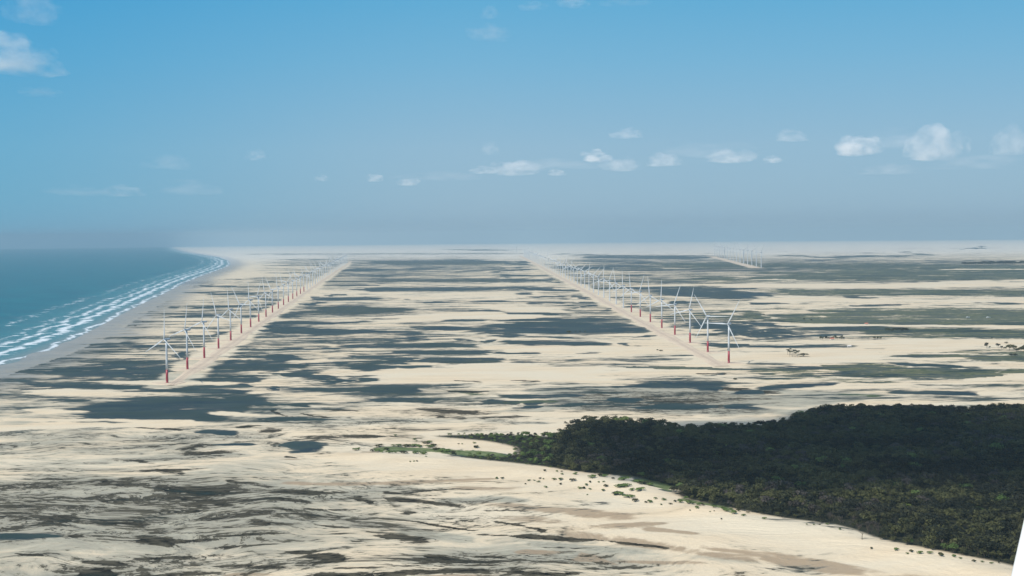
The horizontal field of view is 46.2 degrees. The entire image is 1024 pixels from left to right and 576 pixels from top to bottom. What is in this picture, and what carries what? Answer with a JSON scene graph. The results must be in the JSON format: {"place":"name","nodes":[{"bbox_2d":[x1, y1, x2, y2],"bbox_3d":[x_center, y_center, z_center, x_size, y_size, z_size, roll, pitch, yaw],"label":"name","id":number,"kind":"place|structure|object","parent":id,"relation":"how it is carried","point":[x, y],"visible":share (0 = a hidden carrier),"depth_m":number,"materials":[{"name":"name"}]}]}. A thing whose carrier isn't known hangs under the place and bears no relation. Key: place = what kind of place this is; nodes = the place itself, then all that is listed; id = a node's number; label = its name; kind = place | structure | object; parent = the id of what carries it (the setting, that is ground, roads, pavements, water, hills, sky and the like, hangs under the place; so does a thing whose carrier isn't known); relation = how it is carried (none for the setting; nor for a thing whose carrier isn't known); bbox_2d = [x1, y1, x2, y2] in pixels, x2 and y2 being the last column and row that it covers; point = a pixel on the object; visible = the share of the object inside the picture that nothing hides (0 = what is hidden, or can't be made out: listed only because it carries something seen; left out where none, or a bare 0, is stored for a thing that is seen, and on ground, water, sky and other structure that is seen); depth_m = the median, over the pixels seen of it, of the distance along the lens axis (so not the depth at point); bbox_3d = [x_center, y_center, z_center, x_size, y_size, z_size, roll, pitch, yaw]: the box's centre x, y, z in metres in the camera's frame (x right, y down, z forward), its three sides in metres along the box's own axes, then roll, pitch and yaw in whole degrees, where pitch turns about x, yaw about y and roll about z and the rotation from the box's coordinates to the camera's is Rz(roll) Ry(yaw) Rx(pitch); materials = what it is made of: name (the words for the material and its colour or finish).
{"place":"outdoors","nodes":[
{"label":"outdoors","id":0,"kind":"place"},
{"bbox_2d":[0,247,229,364],"bbox_3d":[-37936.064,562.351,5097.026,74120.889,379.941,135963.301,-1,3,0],"label":"sea","id":1,"kind":"structure","parent":0,"point":[51,298],"depth_m":6742.60,"materials":[{"name":"liquid"}]},
{"bbox_2d":[166,261,352,385],"bbox_3d":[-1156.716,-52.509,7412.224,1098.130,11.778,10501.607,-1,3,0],"label":"service road","id":2,"kind":"structure","parent":0,"point":[225,350],"depth_m":3029.28,"materials":[{"name":"beige sand"}]},
{"bbox_2d":[0,240,1023,575],"bbox_3d":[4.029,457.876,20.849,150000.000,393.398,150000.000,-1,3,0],"label":"sand ground","id":3,"kind":"structure","parent":0,"point":[242,458],"depth_m":1972.66,"materials":[{"name":"beige sand"}]},
{"bbox_2d":[151,265,343,384],"bbox_3d":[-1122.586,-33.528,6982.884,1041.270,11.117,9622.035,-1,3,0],"label":"crane pads","id":4,"kind":"object","parent":3,"relation":"on","point":[170,382],"visible":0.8,"depth_m":2661.25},
{"bbox_2d":[147,319,178,382],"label":"wind turbine","id":5,"kind":"object","parent":4,"relation":"on","point":[165,340],"visible":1,"depth_m":2202.45,"materials":[{"name":"white paint"}]},
{"bbox_2d":[170,307,195,368],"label":"wind turbine","id":6,"kind":"object","parent":4,"relation":"on","point":[187,337],"visible":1,"depth_m":2425.00,"materials":[{"name":"white paint"}]},
{"bbox_2d":[187,298,210,357],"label":"wind turbine","id":7,"kind":"object","parent":4,"relation":"on","point":[202,322],"visible":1,"depth_m":2647.28,"materials":[{"name":"white paint"}]},
{"bbox_2d":[205,295,231,348],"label":"wind turbine","id":8,"kind":"object","parent":4,"relation":"on","point":[218,315],"visible":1,"depth_m":2868.97,"materials":[{"name":"white paint"}]},
{"bbox_2d":[221,291,236,339],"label":"wind turbine","id":9,"kind":"object","parent":4,"relation":"on","point":[230,317],"visible":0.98,"depth_m":3090.96,"materials":[{"name":"white paint"}]},
{"bbox_2d":[231,286,247,332],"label":"wind turbine","id":10,"kind":"object","parent":4,"relation":"on","point":[240,312],"visible":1,"depth_m":3313.99,"materials":[{"name":"white paint"}]},
{"bbox_2d":[241,288,252,326],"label":"wind turbine","id":11,"kind":"object","parent":4,"relation":"on","point":[250,300],"visible":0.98,"depth_m":3535.40,"materials":[{"name":"white paint"}]},
{"bbox_2d":[250,281,261,321],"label":"wind turbine","id":12,"kind":"object","parent":4,"relation":"on","point":[258,296],"visible":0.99,"depth_m":3757.80,"materials":[{"name":"white paint"}]},
{"bbox_2d":[257,279,273,316],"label":"wind turbine","id":13,"kind":"object","parent":4,"relation":"on","point":[265,301],"visible":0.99,"depth_m":3980.22,"materials":[{"name":"white paint"}]},
{"bbox_2d":[267,282,275,312],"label":"wind turbine","id":14,"kind":"object","parent":4,"relation":"on","point":[272,297],"visible":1,"depth_m":4202.31,"materials":[{"name":"white paint"}]},
{"bbox_2d":[267,272,285,308],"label":"wind turbine","id":15,"kind":"object","parent":4,"relation":"on","point":[278,293],"visible":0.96,"depth_m":4424.97,"materials":[{"name":"white paint"}]},
{"bbox_2d":[277,273,287,304],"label":"wind turbine","id":16,"kind":"object","parent":4,"relation":"on","point":[283,290],"visible":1,"depth_m":4646.63,"materials":[{"name":"white paint"}]},
{"bbox_2d":[280,272,292,301],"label":"wind turbine","id":17,"kind":"object","parent":4,"relation":"on","point":[288,287],"visible":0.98,"depth_m":4869.06,"materials":[{"name":"white paint"}]},
{"bbox_2d":[290,268,300,295],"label":"wind turbine","id":18,"kind":"object","parent":4,"relation":"on","point":[296,283],"visible":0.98,"depth_m":5312.77,"materials":[{"name":"white paint"}]},
{"bbox_2d":[617,476,630,479],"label":"bush","id":19,"kind":"object","parent":3,"relation":"on","point":[622,478],"visible":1,"depth_m":1288.45,"materials":[{"name":"green plant"}]},
{"bbox_2d":[530,259,744,363],"bbox_3d":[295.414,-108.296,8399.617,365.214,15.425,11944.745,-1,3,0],"label":"crane pads","id":20,"kind":"object","parent":3,"relation":"on","point":[724,362],"visible":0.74,"depth_m":3351.59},
{"bbox_2d":[593,270,612,297],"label":"wind turbine","id":21,"kind":"object","parent":20,"relation":"on","point":[603,283],"visible":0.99,"depth_m":4967.14,"materials":[{"name":"white paint"}]},
{"bbox_2d":[598,270,614,300],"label":"wind turbine","id":22,"kind":"object","parent":20,"relation":"on","point":[609,280],"visible":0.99,"depth_m":4738.29,"materials":[{"name":"white paint"}]},
{"bbox_2d":[608,269,625,303],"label":"wind turbine","id":23,"kind":"object","parent":20,"relation":"on","point":[616,288],"visible":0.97,"depth_m":4510.50,"materials":[{"name":"white paint"}]},
{"bbox_2d":[613,275,630,307],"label":"wind turbine","id":24,"kind":"object","parent":20,"relation":"on","point":[623,290],"visible":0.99,"depth_m":4281.27,"materials":[{"name":"white paint"}]},
{"bbox_2d":[619,276,639,311],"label":"wind turbine","id":25,"kind":"object","parent":20,"relation":"on","point":[631,294],"visible":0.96,"depth_m":4053.16,"materials":[{"name":"white paint"}]},
{"bbox_2d":[624,277,646,316],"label":"wind turbine","id":26,"kind":"object","parent":20,"relation":"on","point":[640,297],"visible":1,"depth_m":3824.66,"materials":[{"name":"white paint"}]},
{"bbox_2d":[636,282,659,321],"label":"wind turbine","id":27,"kind":"object","parent":20,"relation":"on","point":[650,301],"visible":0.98,"depth_m":3596.07,"materials":[{"name":"white paint"}]},
{"bbox_2d":[647,279,673,327],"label":"wind turbine","id":28,"kind":"object","parent":20,"relation":"on","point":[661,305],"visible":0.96,"depth_m":3367.79,"materials":[{"name":"white paint"}]},
{"bbox_2d":[656,287,684,334],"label":"wind turbine","id":29,"kind":"object","parent":20,"relation":"on","point":[674,312],"visible":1,"depth_m":3140.35,"materials":[{"name":"white paint"}]},
{"bbox_2d":[670,288,700,342],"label":"wind turbine","id":30,"kind":"object","parent":20,"relation":"on","point":[689,310],"visible":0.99,"depth_m":2911.45,"materials":[{"name":"white paint"}]},
{"bbox_2d":[695,296,728,351],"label":"wind turbine","id":31,"kind":"object","parent":20,"relation":"on","point":[707,316],"visible":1,"depth_m":2683.43,"materials":[{"name":"white paint"}]},
{"bbox_2d":[710,302,738,362],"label":"wind turbine","id":32,"kind":"object","parent":20,"relation":"on","point":[729,329],"visible":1,"depth_m":2454.40,"materials":[{"name":"white paint"}]},
{"bbox_2d":[439,402,1023,521],"bbox_3d":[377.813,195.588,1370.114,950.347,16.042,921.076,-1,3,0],"label":"dense wood","id":33,"kind":"object","parent":3,"relation":"on","point":[998,444],"visible":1,"depth_m":1400.40,"materials":[{"name":"green plant"}]},
{"bbox_2d":[816,509,823,515],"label":"tree","id":34,"kind":"object","parent":3,"relation":"on","point":[819,511],"visible":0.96,"depth_m":1118.09,"materials":[{"name":"green plant"}]},
{"bbox_2d":[858,510,873,521],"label":"tree","id":35,"kind":"object","parent":3,"relation":"on","point":[862,515],"visible":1,"depth_m":1097.53,"materials":[{"name":"green plant"}]},
{"bbox_2d":[869,513,880,522],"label":"tree","id":36,"kind":"object","parent":3,"relation":"on","point":[875,518],"visible":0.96,"depth_m":1093.27,"materials":[{"name":"green plant"}]},
{"bbox_2d":[880,512,890,518],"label":"tree","id":37,"kind":"object","parent":3,"relation":"on","point":[884,515],"visible":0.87,"depth_m":1100.81,"materials":[{"name":"green plant"}]},
{"bbox_2d":[880,527,891,536],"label":"tree","id":38,"kind":"object","parent":3,"relation":"on","point":[885,528],"visible":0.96,"depth_m":1049.47,"materials":[{"name":"green plant"}]},
{"bbox_2d":[889,525,901,532],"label":"tree","id":39,"kind":"object","parent":3,"relation":"on","point":[894,528],"visible":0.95,"depth_m":1050.04,"materials":[{"name":"green plant"}]},
{"bbox_2d":[890,513,904,520],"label":"tree","id":40,"kind":"object","parent":3,"relation":"on","point":[896,516],"visible":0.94,"depth_m":1086.29,"materials":[{"name":"green plant"}]},
{"bbox_2d":[898,517,908,529],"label":"tree","id":41,"kind":"object","parent":3,"relation":"on","point":[903,520],"visible":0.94,"depth_m":1076.17,"materials":[{"name":"green plant"}]},
{"bbox_2d":[898,527,909,536],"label":"tree","id":42,"kind":"object","parent":3,"relation":"on","point":[903,530],"visible":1,"depth_m":1045.89,"materials":[{"name":"green plant"}]},
{"bbox_2d":[902,536,912,543],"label":"tree","id":43,"kind":"object","parent":3,"relation":"on","point":[906,539],"visible":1,"depth_m":1018.17,"materials":[{"name":"green plant"}]},
{"bbox_2d":[900,505,917,511],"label":"tree","id":44,"kind":"object","parent":3,"relation":"on","point":[907,508],"visible":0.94,"depth_m":1110.60,"materials":[{"name":"green plant"}]},
{"bbox_2d":[906,525,918,534],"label":"tree","id":45,"kind":"object","parent":3,"relation":"on","point":[912,528],"visible":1,"depth_m":1044.88,"materials":[{"name":"green plant"}]},
{"bbox_2d":[908,511,921,519],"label":"tree","id":46,"kind":"object","parent":3,"relation":"on","point":[914,515],"visible":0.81,"depth_m":1093.70,"materials":[{"name":"green plant"}]},
{"bbox_2d":[912,516,920,522],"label":"tree","id":47,"kind":"object","parent":3,"relation":"on","point":[915,518],"visible":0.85,"depth_m":1084.84,"materials":[{"name":"green plant"}]},
{"bbox_2d":[917,537,924,545],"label":"tree","id":48,"kind":"object","parent":3,"relation":"on","point":[921,539],"visible":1,"depth_m":1018.60,"materials":[{"name":"green plant"}]},
{"bbox_2d":[916,519,928,530],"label":"tree","id":49,"kind":"object","parent":3,"relation":"on","point":[923,521],"visible":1,"depth_m":1071.89,"materials":[{"name":"green plant"}]},
{"bbox_2d":[917,508,928,514],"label":"tree","id":50,"kind":"object","parent":3,"relation":"on","point":[925,511],"visible":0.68,"depth_m":1111.38,"materials":[{"name":"green plant"}]},
{"bbox_2d":[922,541,930,547],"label":"tree","id":51,"kind":"object","parent":3,"relation":"on","point":[926,543],"visible":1,"depth_m":1006.59,"materials":[{"name":"green plant"}]},
{"bbox_2d":[923,518,933,527],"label":"tree","id":52,"kind":"object","parent":3,"relation":"on","point":[926,524],"visible":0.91,"depth_m":1069.64,"materials":[{"name":"green plant"}]},
{"bbox_2d":[921,513,937,521],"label":"tree","id":53,"kind":"object","parent":3,"relation":"on","point":[928,517],"visible":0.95,"depth_m":1077.77,"materials":[{"name":"green plant"}]},
{"bbox_2d":[924,533,935,542],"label":"tree","id":54,"kind":"object","parent":3,"relation":"on","point":[927,538],"visible":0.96,"depth_m":1016.43,"materials":[{"name":"green plant"}]},
{"bbox_2d":[926,526,936,531],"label":"tree","id":55,"kind":"object","parent":3,"relation":"on","point":[932,528],"visible":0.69,"depth_m":1044.66,"materials":[{"name":"green plant"}]},
{"bbox_2d":[929,539,940,546],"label":"tree","id":56,"kind":"object","parent":3,"relation":"on","point":[936,541],"visible":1,"depth_m":1007.34,"materials":[{"name":"green plant"}]},
{"bbox_2d":[928,515,947,525],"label":"tree","id":57,"kind":"object","parent":3,"relation":"on","point":[940,520],"visible":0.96,"depth_m":1068.07,"materials":[{"name":"green plant"}]},
{"bbox_2d":[935,509,944,514],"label":"tree","id":58,"kind":"object","parent":3,"relation":"on","point":[940,511],"visible":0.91,"depth_m":1114.39,"materials":[{"name":"green plant"}]},
{"bbox_2d":[929,528,952,542],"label":"tree","id":59,"kind":"object","parent":3,"relation":"on","point":[942,534],"visible":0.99,"depth_m":1017.31,"materials":[{"name":"green plant"}]},
{"bbox_2d":[943,508,956,516],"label":"tree","id":60,"kind":"object","parent":3,"relation":"on","point":[950,511],"visible":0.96,"depth_m":1112.10,"materials":[{"name":"green plant"}]},
{"bbox_2d":[947,542,958,552],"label":"tree","id":61,"kind":"object","parent":3,"relation":"on","point":[951,545],"visible":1,"depth_m":992.38,"materials":[{"name":"green plant"}]},
{"bbox_2d":[949,537,960,543],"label":"tree","id":62,"kind":"object","parent":3,"relation":"on","point":[955,539],"visible":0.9,"depth_m":1007.23,"materials":[{"name":"green plant"}]},
{"bbox_2d":[948,534,963,539],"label":"tree","id":63,"kind":"object","parent":3,"relation":"on","point":[957,536],"visible":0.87,"depth_m":1016.43,"materials":[{"name":"green plant"}]},
{"bbox_2d":[954,512,963,518],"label":"tree","id":64,"kind":"object","parent":3,"relation":"on","point":[958,516],"visible":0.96,"depth_m":1104.88,"materials":[{"name":"green plant"}]},
{"bbox_2d":[955,510,967,518],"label":"tree","id":65,"kind":"object","parent":3,"relation":"on","point":[965,512],"visible":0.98,"depth_m":1107.72,"materials":[{"name":"green plant"}]},
{"bbox_2d":[957,540,966,546],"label":"tree","id":66,"kind":"object","parent":3,"relation":"on","point":[962,542],"visible":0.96,"depth_m":1002.51,"materials":[{"name":"green plant"}]},
{"bbox_2d":[961,519,971,525],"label":"tree","id":67,"kind":"object","parent":3,"relation":"on","point":[966,521],"visible":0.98,"depth_m":1075.36,"materials":[{"name":"green plant"}]},
{"bbox_2d":[964,508,976,517],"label":"tree","id":68,"kind":"object","parent":3,"relation":"on","point":[970,511],"visible":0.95,"depth_m":1109.05,"materials":[{"name":"green plant"}]},
{"bbox_2d":[965,526,980,533],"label":"tree","id":69,"kind":"object","parent":3,"relation":"on","point":[972,530],"visible":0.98,"depth_m":1043.25,"materials":[{"name":"green plant"}]},
{"bbox_2d":[971,523,981,529],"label":"tree","id":70,"kind":"object","parent":3,"relation":"on","point":[977,524],"visible":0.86,"depth_m":1056.68,"materials":[{"name":"green plant"}]},
{"bbox_2d":[972,509,986,517],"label":"tree","id":71,"kind":"object","parent":3,"relation":"on","point":[979,511],"visible":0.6,"depth_m":1099.85,"materials":[{"name":"green plant"}]},
{"bbox_2d":[977,513,991,524],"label":"tree","id":72,"kind":"object","parent":3,"relation":"on","point":[985,516],"visible":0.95,"depth_m":1080.60,"materials":[{"name":"green plant"}]},
{"bbox_2d":[978,548,990,557],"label":"tree","id":73,"kind":"object","parent":3,"relation":"on","point":[983,551],"visible":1,"depth_m":980.37,"materials":[{"name":"green plant"}]},
{"bbox_2d":[979,530,995,535],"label":"tree","id":74,"kind":"object","parent":3,"relation":"on","point":[990,533],"visible":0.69,"depth_m":1029.19,"materials":[{"name":"green plant"}]},
{"bbox_2d":[979,540,998,556],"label":"tree","id":75,"kind":"object","parent":3,"relation":"on","point":[989,544],"visible":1,"depth_m":981.63,"materials":[{"name":"green plant"}]},
{"bbox_2d":[980,523,1000,535],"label":"tree","id":76,"kind":"object","parent":3,"relation":"on","point":[990,527],"visible":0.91,"depth_m":1043.16,"materials":[{"name":"green plant"}]},
{"bbox_2d":[983,508,999,515],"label":"tree","id":77,"kind":"object","parent":3,"relation":"on","point":[993,511],"visible":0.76,"depth_m":1093.11,"materials":[{"name":"green plant"}]},
{"bbox_2d":[987,513,997,520],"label":"tree","id":78,"kind":"object","parent":3,"relation":"on","point":[993,516],"visible":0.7,"depth_m":1086.92,"materials":[{"name":"green plant"}]},
{"bbox_2d":[983,535,1002,551],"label":"tree","id":79,"kind":"object","parent":3,"relation":"on","point":[993,538],"visible":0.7,"depth_m":1000.24,"materials":[{"name":"green plant"}]},
{"bbox_2d":[994,524,1004,530],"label":"tree","id":80,"kind":"object","parent":3,"relation":"on","point":[999,528],"visible":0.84,"depth_m":1047.38,"materials":[{"name":"green plant"}]},
{"bbox_2d":[996,544,1006,550],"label":"tree","id":81,"kind":"object","parent":3,"relation":"on","point":[999,548],"visible":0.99,"depth_m":983.90,"materials":[{"name":"green plant"}]},
{"bbox_2d":[994,515,1010,524],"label":"tree","id":82,"kind":"object","parent":3,"relation":"on","point":[1001,518],"visible":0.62,"depth_m":1069.51,"materials":[{"name":"green plant"}]},
{"bbox_2d":[998,531,1012,536],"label":"tree","id":83,"kind":"object","parent":3,"relation":"on","point":[1003,533],"visible":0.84,"depth_m":1027.20,"materials":[{"name":"green plant"}]},
{"bbox_2d":[998,520,1015,532],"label":"tree","id":84,"kind":"object","parent":3,"relation":"on","point":[1005,524],"visible":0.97,"depth_m":1052.80,"materials":[{"name":"green plant"}]},
{"bbox_2d":[1000,546,1013,558],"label":"tree","id":85,"kind":"object","parent":3,"relation":"on","point":[1008,552],"visible":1,"depth_m":979.40,"materials":[{"name":"green plant"}]},
{"bbox_2d":[999,506,1015,513],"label":"tree","id":86,"kind":"object","parent":3,"relation":"on","point":[1007,509],"visible":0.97,"depth_m":1111.69,"materials":[{"name":"green plant"}]},
{"bbox_2d":[1003,542,1017,556],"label":"tree","id":87,"kind":"object","parent":3,"relation":"on","point":[1010,544],"visible":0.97,"depth_m":982.55,"materials":[{"name":"green plant"}]},
{"bbox_2d":[1006,536,1018,542],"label":"tree","id":88,"kind":"object","parent":3,"relation":"on","point":[1011,539],"visible":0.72,"depth_m":1003.74,"materials":[{"name":"green plant"}]},
{"bbox_2d":[1009,520,1020,529],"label":"tree","id":89,"kind":"object","parent":3,"relation":"on","point":[1015,522],"visible":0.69,"depth_m":1061.81,"materials":[{"name":"green plant"}]},
{"bbox_2d":[1012,540,1018,552],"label":"tree","id":90,"kind":"object","parent":3,"relation":"on","point":[1015,550],"visible":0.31,"depth_m":979.25,"materials":[{"name":"green plant"}]},
{"bbox_2d":[1011,514,1020,520],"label":"tree","id":91,"kind":"object","parent":3,"relation":"on","point":[1016,516],"visible":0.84,"depth_m":1092.03,"materials":[{"name":"green plant"}]},
{"bbox_2d":[0,0,1023,248],"label":"sky","id":92,"kind":"structure","parent":0,"point":[124,123],"materials":[{"name":"blue"}]},
{"bbox_2d":[520,256,728,366],"bbox_3d":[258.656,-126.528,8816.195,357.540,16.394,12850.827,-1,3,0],"label":"service road","id":93,"kind":"structure","parent":0,"point":[662,335],"depth_m":3352.22,"materials":[{"name":"beige sand"}]},
{"bbox_2d":[604,269,743,273],"bbox_3d":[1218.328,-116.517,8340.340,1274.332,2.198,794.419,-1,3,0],"label":"service road","id":94,"kind":"structure","parent":0,"point":[684,270],"depth_m":8479.85,"materials":[{"name":"beige sand"}]},
{"bbox_2d":[708,256,759,267],"bbox_3d":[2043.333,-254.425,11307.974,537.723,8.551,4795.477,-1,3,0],"label":"service road","id":95,"kind":"structure","parent":0,"point":[742,264],"depth_m":10666.49,"materials":[{"name":"beige sand"}]},
{"bbox_2d":[1011,522,1023,575],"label":"aircraft strut","id":96,"kind":"object","parent":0,"point":[1018,568],"visible":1,"depth_m":1.59,"materials":[{"name":"white paint"}]}
]}

